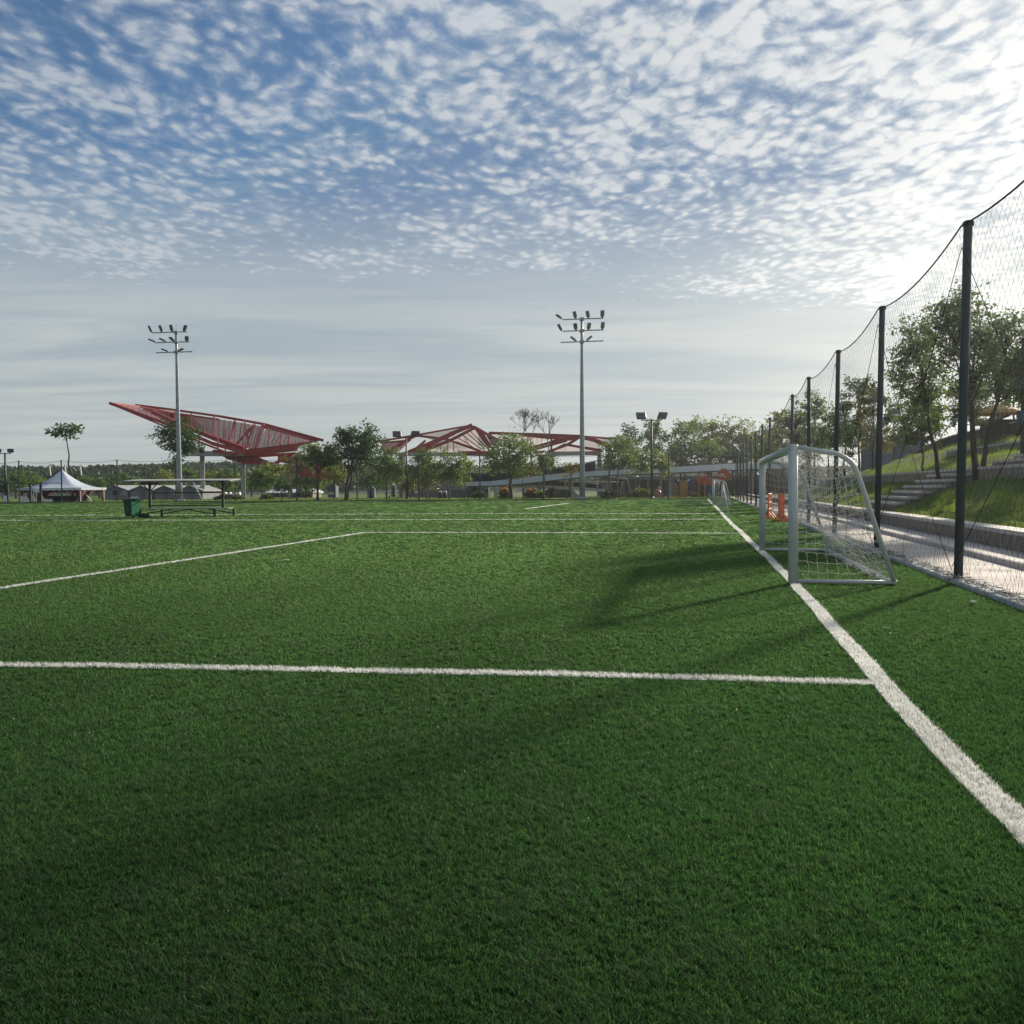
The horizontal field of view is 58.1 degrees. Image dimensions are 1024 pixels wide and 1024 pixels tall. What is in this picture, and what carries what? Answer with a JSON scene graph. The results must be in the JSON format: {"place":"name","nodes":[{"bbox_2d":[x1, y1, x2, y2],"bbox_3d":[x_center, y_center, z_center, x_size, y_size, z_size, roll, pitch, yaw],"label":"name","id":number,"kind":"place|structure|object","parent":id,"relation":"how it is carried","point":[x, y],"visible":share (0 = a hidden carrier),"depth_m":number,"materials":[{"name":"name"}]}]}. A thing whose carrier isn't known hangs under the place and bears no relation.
{"place":"outdoors","nodes":[
{"label":"outdoors","id":0,"kind":"place"},
{"bbox_2d":[0,492,744,501],"bbox_3d":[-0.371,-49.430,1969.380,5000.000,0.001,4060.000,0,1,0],"label":"lawn","id":1,"kind":"structure","parent":0,"point":[519,495],"depth_m":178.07,"materials":[{"name":"green plant"}]},
{"bbox_2d":[7,470,30,498],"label":"tree","id":2,"kind":"object","parent":1,"relation":"on","point":[14,476],"visible":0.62,"depth_m":191.62,"materials":[{"name":"green plant"}]},
{"bbox_2d":[7,483,51,501],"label":"training frame","id":3,"kind":"object","parent":1,"relation":"on","point":[30,493],"visible":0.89,"depth_m":117.89,"materials":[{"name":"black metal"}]},
{"bbox_2d":[20,470,46,497],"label":"tree","id":4,"kind":"object","parent":1,"relation":"on","point":[33,478],"visible":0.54,"depth_m":198.56,"materials":[{"name":"green plant"}]},
{"bbox_2d":[17,469,105,501],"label":"marquee tent","id":5,"kind":"object","parent":1,"relation":"on","point":[81,490],"visible":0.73,"depth_m":124.94,"materials":[{"name":"white fabric"}]},
{"bbox_2d":[43,422,84,495],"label":"umbrella tree","id":6,"kind":"object","parent":1,"relation":"on","point":[68,432],"visible":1,"depth_m":131.34,"materials":[{"name":"green plant"}]},
{"bbox_2d":[86,476,115,497],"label":"tree","id":7,"kind":"object","parent":1,"relation":"on","point":[99,482],"visible":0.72,"depth_m":189.30,"materials":[{"name":"green plant"}]},
{"bbox_2d":[105,485,138,499],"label":"gabled shed","id":8,"kind":"structure","parent":1,"relation":"on","point":[123,492],"depth_m":149.96,"materials":[{"name":"black metal"}]},
{"bbox_2d":[112,471,137,484],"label":"tree","id":9,"kind":"object","parent":1,"relation":"on","point":[125,476],"visible":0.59,"depth_m":203.37,"materials":[{"name":"green plant"}]},
{"bbox_2d":[128,485,162,499],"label":"gabled shed","id":10,"kind":"structure","parent":1,"relation":"on","point":[142,491],"depth_m":149.95,"materials":[{"name":"grey metal"}]},
{"bbox_2d":[153,485,185,499],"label":"gabled shed","id":11,"kind":"structure","parent":1,"relation":"on","point":[165,488],"depth_m":149.95,"materials":[{"name":"grey metal"}]},
{"bbox_2d":[148,325,192,500],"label":"floodlight mast","id":12,"kind":"object","parent":1,"relation":"on","point":[177,351],"visible":0.99,"depth_m":119.46,"materials":[{"name":"metal"}]},
{"bbox_2d":[144,415,209,489],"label":"tree","id":13,"kind":"object","parent":1,"relation":"on","point":[187,443],"visible":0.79,"depth_m":129.18,"materials":[{"name":"green plant"}]},
{"bbox_2d":[182,485,220,499],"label":"gabled shed","id":14,"kind":"structure","parent":1,"relation":"on","point":[191,488],"depth_m":149.98,"materials":[{"name":"white metal"}]},
{"bbox_2d":[211,467,239,491],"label":"tree","id":15,"kind":"object","parent":1,"relation":"on","point":[226,473],"visible":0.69,"depth_m":185.63,"materials":[{"name":"green plant"}]},
{"bbox_2d":[109,402,349,497],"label":"wing canopy","id":16,"kind":"object","parent":1,"relation":"on","point":[273,441],"visible":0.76,"depth_m":154.80,"materials":[{"name":"red metal"}]},
{"bbox_2d":[245,465,281,499],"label":"tree","id":17,"kind":"object","parent":1,"relation":"on","point":[266,482],"visible":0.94,"depth_m":135.17,"materials":[{"name":"green plant"}]},
{"bbox_2d":[259,461,287,499],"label":"tree","id":18,"kind":"object","parent":1,"relation":"on","point":[274,469],"visible":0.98,"depth_m":129.90,"materials":[{"name":"green plant"}]},
{"bbox_2d":[274,478,291,499],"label":"tree","id":19,"kind":"object","parent":1,"relation":"on","point":[278,485],"visible":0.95,"depth_m":133.68,"materials":[{"name":"green plant"}]},
{"bbox_2d":[278,454,309,497],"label":"tree","id":20,"kind":"object","parent":1,"relation":"on","point":[291,463],"visible":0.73,"depth_m":151.52,"materials":[{"name":"green plant"}]},
{"bbox_2d":[286,476,324,497],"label":"tree","id":21,"kind":"object","parent":1,"relation":"on","point":[303,481],"visible":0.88,"depth_m":149.36,"materials":[{"name":"green plant"}]},
{"bbox_2d":[293,442,342,499],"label":"tree","id":22,"kind":"object","parent":1,"relation":"on","point":[315,452],"visible":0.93,"depth_m":115.83,"materials":[{"name":"green plant"}]},
{"bbox_2d":[320,464,347,497],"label":"tree","id":23,"kind":"object","parent":1,"relation":"on","point":[334,476],"visible":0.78,"depth_m":139.49,"materials":[{"name":"green plant"}]},
{"bbox_2d":[327,418,389,499],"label":"tree","id":24,"kind":"object","parent":1,"relation":"on","point":[362,450],"visible":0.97,"depth_m":115.40,"materials":[{"name":"green plant"}]},
{"bbox_2d":[0,498,732,502],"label":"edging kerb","id":25,"kind":"structure","parent":1,"relation":"on","point":[375,500],"depth_m":111.16,"materials":[{"name":"concrete"}]},
{"bbox_2d":[0,453,733,501],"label":"perimeter fence","id":26,"kind":"object","parent":25,"relation":"on","point":[175,475],"visible":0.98,"depth_m":111.81,"materials":[{"name":"green paint"}]},
{"bbox_2d":[358,454,387,498],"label":"tree","id":27,"kind":"object","parent":1,"relation":"on","point":[362,480],"visible":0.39,"depth_m":137.47,"materials":[{"name":"green plant"}]},
{"bbox_2d":[362,447,411,498],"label":"tree","id":28,"kind":"object","parent":1,"relation":"on","point":[388,463],"visible":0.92,"depth_m":125.24,"materials":[{"name":"green plant"}]},
{"bbox_2d":[392,431,419,498],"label":"area light","id":29,"kind":"object","parent":1,"relation":"on","point":[397,434],"visible":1,"depth_m":131.69,"materials":[{"name":"black metal"}]},
{"bbox_2d":[396,462,424,497],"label":"tree","id":30,"kind":"object","parent":1,"relation":"on","point":[411,485],"visible":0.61,"depth_m":149.39,"materials":[{"name":"green plant"}]},
{"bbox_2d":[408,464,441,496],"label":"tree","id":31,"kind":"object","parent":1,"relation":"on","point":[415,472],"visible":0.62,"depth_m":145.33,"materials":[{"name":"green plant"}]},
{"bbox_2d":[407,446,448,498],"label":"tree","id":32,"kind":"object","parent":1,"relation":"on","point":[423,460],"visible":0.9,"depth_m":127.36,"materials":[{"name":"green plant"}]},
{"bbox_2d":[373,423,498,497],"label":"peaked canopy","id":33,"kind":"object","parent":1,"relation":"on","point":[474,435],"visible":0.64,"depth_m":155.41,"materials":[{"name":"red metal"}]},
{"bbox_2d":[408,489,489,496],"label":"retaining wall","id":34,"kind":"structure","parent":1,"relation":"on","point":[457,492],"depth_m":154.03,"materials":[{"name":"grey concrete"}]},
{"bbox_2d":[431,444,471,497],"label":"tree","id":35,"kind":"object","parent":1,"relation":"on","point":[456,474],"visible":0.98,"depth_m":125.50,"materials":[{"name":"green plant"}]},
{"bbox_2d":[456,450,476,498],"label":"tree","id":36,"kind":"object","parent":1,"relation":"on","point":[468,468],"visible":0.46,"depth_m":129.75,"materials":[{"name":"green plant"}]},
{"bbox_2d":[473,423,544,498],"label":"tree","id":37,"kind":"object","parent":1,"relation":"on","point":[507,464],"visible":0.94,"depth_m":118.00,"materials":[{"name":"green plant"}]},
{"bbox_2d":[510,407,559,493],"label":"bare tree","id":38,"kind":"object","parent":1,"relation":"on","point":[524,413],"visible":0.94,"depth_m":151.33,"materials":[{"name":"grey plant"}]},
{"bbox_2d":[529,452,561,497],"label":"tree","id":39,"kind":"object","parent":1,"relation":"on","point":[549,461],"visible":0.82,"depth_m":118.70,"materials":[{"name":"green plant"}]},
{"bbox_2d":[545,488,578,497],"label":"pipe tunnel","id":40,"kind":"structure","parent":1,"relation":"on","point":[554,493],"depth_m":128.46,"materials":[{"name":"concrete"}]},
{"bbox_2d":[489,432,639,496],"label":"flat canopy","id":41,"kind":"object","parent":1,"relation":"on","point":[592,447],"visible":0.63,"depth_m":151.54,"materials":[{"name":"red metal"}]},
{"bbox_2d":[561,462,579,497],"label":"tree","id":42,"kind":"object","parent":1,"relation":"on","point":[569,465],"visible":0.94,"depth_m":121.84,"materials":[{"name":"green plant"}]},
{"bbox_2d":[555,310,604,498],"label":"floodlight mast","id":43,"kind":"object","parent":1,"relation":"on","point":[582,462],"visible":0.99,"depth_m":111.46,"materials":[{"name":"metal"}]},
{"bbox_2d":[598,434,644,497],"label":"tree","id":44,"kind":"object","parent":1,"relation":"on","point":[627,458],"visible":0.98,"depth_m":119.00,"materials":[{"name":"green plant"}]},
{"bbox_2d":[465,455,781,496],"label":"ramp bridge","id":45,"kind":"structure","parent":1,"relation":"on","point":[592,469],"depth_m":138.28,"materials":[{"name":"concrete"}]},
{"bbox_2d":[611,421,645,476],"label":"tree","id":46,"kind":"object","parent":1,"relation":"on","point":[626,431],"visible":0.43,"depth_m":149.65,"materials":[{"name":"green plant"}]},
{"bbox_2d":[466,470,803,496],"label":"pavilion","id":47,"kind":"structure","parent":1,"relation":"on","point":[645,482],"depth_m":147.87,"materials":[{"name":"grey"}]},
{"bbox_2d":[625,487,650,497],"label":"hedge","id":48,"kind":"object","parent":1,"relation":"on","point":[638,493],"visible":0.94,"depth_m":121.36,"materials":[{"name":"green plant"}]},
{"bbox_2d":[625,449,650,488],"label":"tree","id":49,"kind":"object","parent":1,"relation":"on","point":[643,466],"visible":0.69,"depth_m":123.76,"materials":[{"name":"green plant"}]},
{"bbox_2d":[635,418,666,489],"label":"tree","id":50,"kind":"object","parent":1,"relation":"on","point":[647,433],"visible":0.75,"depth_m":147.40,"materials":[{"name":"green plant"}]},
{"bbox_2d":[636,412,667,497],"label":"area light","id":51,"kind":"object","parent":1,"relation":"on","point":[642,415],"visible":0.9,"depth_m":112.70,"materials":[{"name":"black metal"}]},
{"bbox_2d":[644,448,673,496],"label":"tree","id":52,"kind":"object","parent":1,"relation":"on","point":[660,465],"visible":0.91,"depth_m":119.52,"materials":[{"name":"green plant"}]},
{"bbox_2d":[658,425,689,460],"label":"tree","id":53,"kind":"object","parent":1,"relation":"on","point":[666,437],"visible":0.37,"depth_m":149.56,"materials":[{"name":"green plant"}]},
{"bbox_2d":[666,445,697,479],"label":"tree","id":54,"kind":"object","parent":1,"relation":"on","point":[674,456],"visible":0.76,"depth_m":137.41,"materials":[{"name":"green plant"}]},
{"bbox_2d":[674,479,689,497],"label":"play hut","id":55,"kind":"object","parent":1,"relation":"on","point":[683,489],"visible":0.88,"depth_m":121.97,"materials":[{"name":"brown paint"}]},
{"bbox_2d":[666,417,701,479],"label":"tree","id":56,"kind":"object","parent":1,"relation":"on","point":[684,432],"visible":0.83,"depth_m":139.47,"materials":[{"name":"green plant"}]},
{"bbox_2d":[683,415,713,475],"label":"tree","id":57,"kind":"object","parent":1,"relation":"on","point":[695,423],"visible":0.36,"depth_m":149.37,"materials":[{"name":"green plant"}]},
{"bbox_2d":[689,475,711,496],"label":"timber pergola","id":58,"kind":"object","parent":1,"relation":"on","point":[696,484],"visible":0.85,"depth_m":123.25,"materials":[{"name":"orange paint"}]},
{"bbox_2d":[686,436,728,473],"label":"tree","id":59,"kind":"object","parent":1,"relation":"on","point":[709,450],"visible":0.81,"depth_m":137.07,"materials":[{"name":"green plant"}]},
{"bbox_2d":[696,416,730,495],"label":"tree","id":60,"kind":"object","parent":1,"relation":"on","point":[711,426],"visible":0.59,"depth_m":145.49,"materials":[{"name":"green plant"}]},
{"bbox_2d":[706,414,748,487],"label":"tree","id":61,"kind":"object","parent":1,"relation":"on","point":[730,435],"visible":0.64,"depth_m":147.43,"materials":[{"name":"green plant"}]},
{"bbox_2d":[707,441,753,495],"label":"tree","id":62,"kind":"object","parent":1,"relation":"on","point":[731,452],"visible":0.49,"depth_m":137.49,"materials":[{"name":"green plant"}]},
{"bbox_2d":[726,416,754,475],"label":"tree","id":63,"kind":"object","parent":1,"relation":"on","point":[744,429],"visible":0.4,"depth_m":149.28,"materials":[{"name":"green plant"}]},
{"bbox_2d":[728,496,1023,610],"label":"kerb","id":64,"kind":"structure","parent":1,"relation":"on","point":[1001,599],"depth_m":13.34,"materials":[{"name":"concrete"}]},
{"bbox_2d":[735,180,1023,605],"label":"ball stop fence","id":65,"kind":"object","parent":64,"relation":"on","point":[963,382],"visible":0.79,"depth_m":15.43,"materials":[{"name":"green paint"}]},
{"bbox_2d":[0,480,816,496],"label":"hill","id":66,"kind":"structure","parent":0,"point":[378,491],"depth_m":291.01,"materials":[{"name":"green plant"}]},
{"bbox_2d":[0,461,860,494],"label":"hill woodland","id":67,"kind":"object","parent":66,"relation":"on","point":[131,469],"visible":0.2,"depth_m":341.69,"materials":[{"name":"green plant"}]},
{"bbox_2d":[0,499,1023,1023],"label":"artificial turf","id":68,"kind":"structure","parent":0,"point":[774,623],"depth_m":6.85,"materials":[{"name":"green plastic"}]},
{"bbox_2d":[122,499,141,516],"bbox_3d":[-20.113,-0.200,48.785,0.660,0.998,0.780,0,2,24],"label":"wheelie bin","id":69,"kind":"object","parent":68,"relation":"on","point":[131,507],"visible":1,"depth_m":48.57,"materials":[{"name":"green plastic"}]},
{"bbox_2d":[122,479,240,516],"bbox_3d":[-17.771,-0.770,49.794,5.738,2.054,1.898,0,1,-2],"label":"roofed bench","id":70,"kind":"object","parent":68,"relation":"on","point":[149,481],"visible":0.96,"depth_m":49.73,"materials":[{"name":"metal"}]},
{"bbox_2d":[2,664,876,684],"bbox_3d":[-1.674,1.233,7.163,8.628,0.001,0.230,0,1,8],"label":"pitch line","id":71,"kind":"object","parent":68,"relation":"on","point":[456,674],"visible":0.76,"depth_m":6.99,"materials":[{"name":"white paint"}]},
{"bbox_2d":[712,479,732,504],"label":"football goal","id":72,"kind":"object","parent":68,"relation":"on","point":[713,491],"visible":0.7,"depth_m":69.32,"materials":[{"name":"grey paint"}]},
{"bbox_2d":[774,494,787,521],"bbox_3d":[10.837,-0.181,37.074,0.460,1.105,0.930,0,1,4],"label":"plastic barrier","id":73,"kind":"object","parent":68,"relation":"on","point":[781,516],"visible":0.94,"depth_m":36.87,"materials":[{"name":"orange plastic"}]},
{"bbox_2d":[759,444,896,584],"bbox_3d":[5.392,-0.059,16.471,1.477,2.023,7.091,0,2,12],"label":"football goal","id":74,"kind":"object","parent":68,"relation":"on","point":[792,468],"visible":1,"depth_m":13.25,"materials":[{"name":"grey paint"}]},
{"bbox_2d":[743,532,1023,845],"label":"pitch line","id":75,"kind":"object","parent":68,"relation":"on","point":[938,740],"visible":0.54,"depth_m":5.26,"materials":[{"name":"white paint"}]},
{"bbox_2d":[0,0,1023,467],"label":"sky","id":76,"kind":"structure","parent":0,"point":[386,213],"materials":[{"name":"blue"}]},
{"bbox_2d":[730,496,1023,596],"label":"path","id":77,"kind":"structure","parent":0,"point":[984,570],"depth_m":16.98,"materials":[{"name":"grey concrete"}]},
{"bbox_2d":[742,496,1023,569],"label":"pavement","id":78,"kind":"structure","parent":0,"point":[999,558],"depth_m":20.63,"materials":[{"name":"grey concrete"}]},
{"bbox_2d":[767,432,1023,527],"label":"grass slope","id":79,"kind":"structure","parent":0,"point":[968,491],"depth_m":28.96,"materials":[{"name":"green plant"}]},
{"bbox_2d":[748,430,778,464],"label":"tree","id":80,"kind":"object","parent":79,"relation":"on","point":[764,449],"visible":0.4,"depth_m":111.54,"materials":[{"name":"green plant"}]},
{"bbox_2d":[763,409,798,493],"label":"tree","id":81,"kind":"object","parent":79,"relation":"on","point":[775,421],"visible":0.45,"depth_m":103.65,"materials":[{"name":"green plant"}]},
{"bbox_2d":[780,394,811,444],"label":"tree","id":82,"kind":"object","parent":79,"relation":"on","point":[796,437],"visible":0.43,"depth_m":97.74,"materials":[{"name":"green plant"}]},
{"bbox_2d":[796,387,828,484],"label":"tree","id":83,"kind":"object","parent":79,"relation":"on","point":[816,404],"visible":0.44,"depth_m":87.42,"materials":[{"name":"green plant"}]},
{"bbox_2d":[806,402,844,477],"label":"tree","id":84,"kind":"object","parent":79,"relation":"on","point":[827,428],"visible":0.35,"depth_m":83.80,"materials":[{"name":"green plant"}]},
{"bbox_2d":[824,398,865,475],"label":"tree","id":85,"kind":"object","parent":79,"relation":"on","point":[840,435],"visible":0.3,"depth_m":75.64,"materials":[{"name":"green plant"}]},
{"bbox_2d":[839,373,883,469],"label":"tree","id":86,"kind":"object","parent":79,"relation":"on","point":[849,405],"visible":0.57,"depth_m":69.79,"materials":[{"name":"green plant"}]},
{"bbox_2d":[854,384,897,469],"bbox_3d":[24.404,-5.715,61.938,2.887,5.792,2.755,0,1,0],"label":"tree","id":87,"kind":"object","parent":79,"relation":"on","point":[871,410],"visible":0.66,"depth_m":61.75,"materials":[{"name":"green plant"}]},
{"bbox_2d":[745,494,1023,551],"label":"stone wall","id":88,"kind":"structure","parent":79,"relation":"on","point":[992,539],"depth_m":23.04,"materials":[{"name":"grey stone"}]},
{"bbox_2d":[861,437,929,471],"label":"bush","id":89,"kind":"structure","parent":79,"relation":"on","point":[868,455],"depth_m":91.91,"materials":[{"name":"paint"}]},
{"bbox_2d":[883,400,911,460],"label":"tree","id":90,"kind":"object","parent":79,"relation":"on","point":[887,418],"visible":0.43,"depth_m":73.63,"materials":[{"name":"green plant"}]},
{"bbox_2d":[878,305,950,478],"bbox_3d":[13.956,-3.913,31.817,2.466,6.398,2.459,0,2,30],"label":"tree","id":91,"kind":"object","parent":79,"relation":"on","point":[919,386],"visible":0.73,"depth_m":31.78,"materials":[{"name":"green plant"}]},
{"bbox_2d":[890,396,951,470],"bbox_3d":[16.870,-3.308,37.801,2.136,3.596,2.107,-1,2,-20],"label":"tree","id":92,"kind":"object","parent":79,"relation":"on","point":[919,432],"visible":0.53,"depth_m":37.76,"materials":[{"name":"green plant"}]},
{"bbox_2d":[820,463,1023,485],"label":"stone wall","id":93,"kind":"structure","parent":79,"relation":"on","point":[1009,469],"depth_m":33.09,"materials":[{"name":"grey stone"}]},
{"bbox_2d":[870,473,973,508],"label":"stairs","id":94,"kind":"structure","parent":79,"relation":"on","point":[927,491],"depth_m":31.94,"materials":[{"name":"concrete"}]},
{"bbox_2d":[910,279,1007,479],"bbox_3d":[14.251,-4.246,29.357,2.862,6.484,2.680,-1,2,-33],"label":"tree","id":95,"kind":"object","parent":79,"relation":"on","point":[975,372],"visible":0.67,"depth_m":29.25,"materials":[{"name":"green plant"}]},
{"bbox_2d":[907,421,1020,455],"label":"stone wall","id":96,"kind":"structure","parent":79,"relation":"on","point":[950,439],"depth_m":58.21,"materials":[{"name":"grey stone"}]},
{"bbox_2d":[942,377,996,448],"bbox_3d":[21.806,-4.869,43.923,2.634,4.212,2.371,0,1,0],"label":"tree","id":97,"kind":"object","parent":79,"relation":"on","point":[976,410],"visible":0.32,"depth_m":43.69,"materials":[{"name":"green plant"}]},
{"bbox_2d":[946,440,1019,456],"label":"stone wall","id":98,"kind":"structure","parent":79,"relation":"on","point":[1008,446],"depth_m":40.62,"materials":[{"name":"grey stone"}]},
{"bbox_2d":[979,414,1015,438],"bbox_3d":[25.523,-4.456,48.406,1.897,1.215,1.800,0,1,0],"label":"kiosk","id":99,"kind":"object","parent":79,"relation":"on","point":[1003,428],"visible":0.33,"depth_m":47.81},
{"bbox_2d":[971,304,1023,466],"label":"tree","id":100,"kind":"object","parent":79,"relation":"on","point":[1005,363],"visible":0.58,"depth_m":30.65,"materials":[{"name":"green plant"}]},
{"bbox_2d":[978,405,1019,439],"bbox_3d":[24.693,-4.555,46.903,2.560,1.837,2.560,0,1,0],"label":"parasol","id":101,"kind":"object","parent":79,"relation":"on","point":[1008,411],"visible":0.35,"depth_m":46.28,"materials":[{"name":"yellow fabric"}]},
{"bbox_2d":[990,454,1023,465],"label":"stairs","id":102,"kind":"structure","parent":79,"relation":"on","point":[1018,457],"depth_m":28.30,"materials":[{"name":"concrete"}]},
{"bbox_2d":[1016,339,1023,453],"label":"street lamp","id":103,"kind":"object","parent":79,"relation":"on","point":[1018,418],"visible":0.67,"depth_m":29.87,"materials":[{"name":"grey metal"}]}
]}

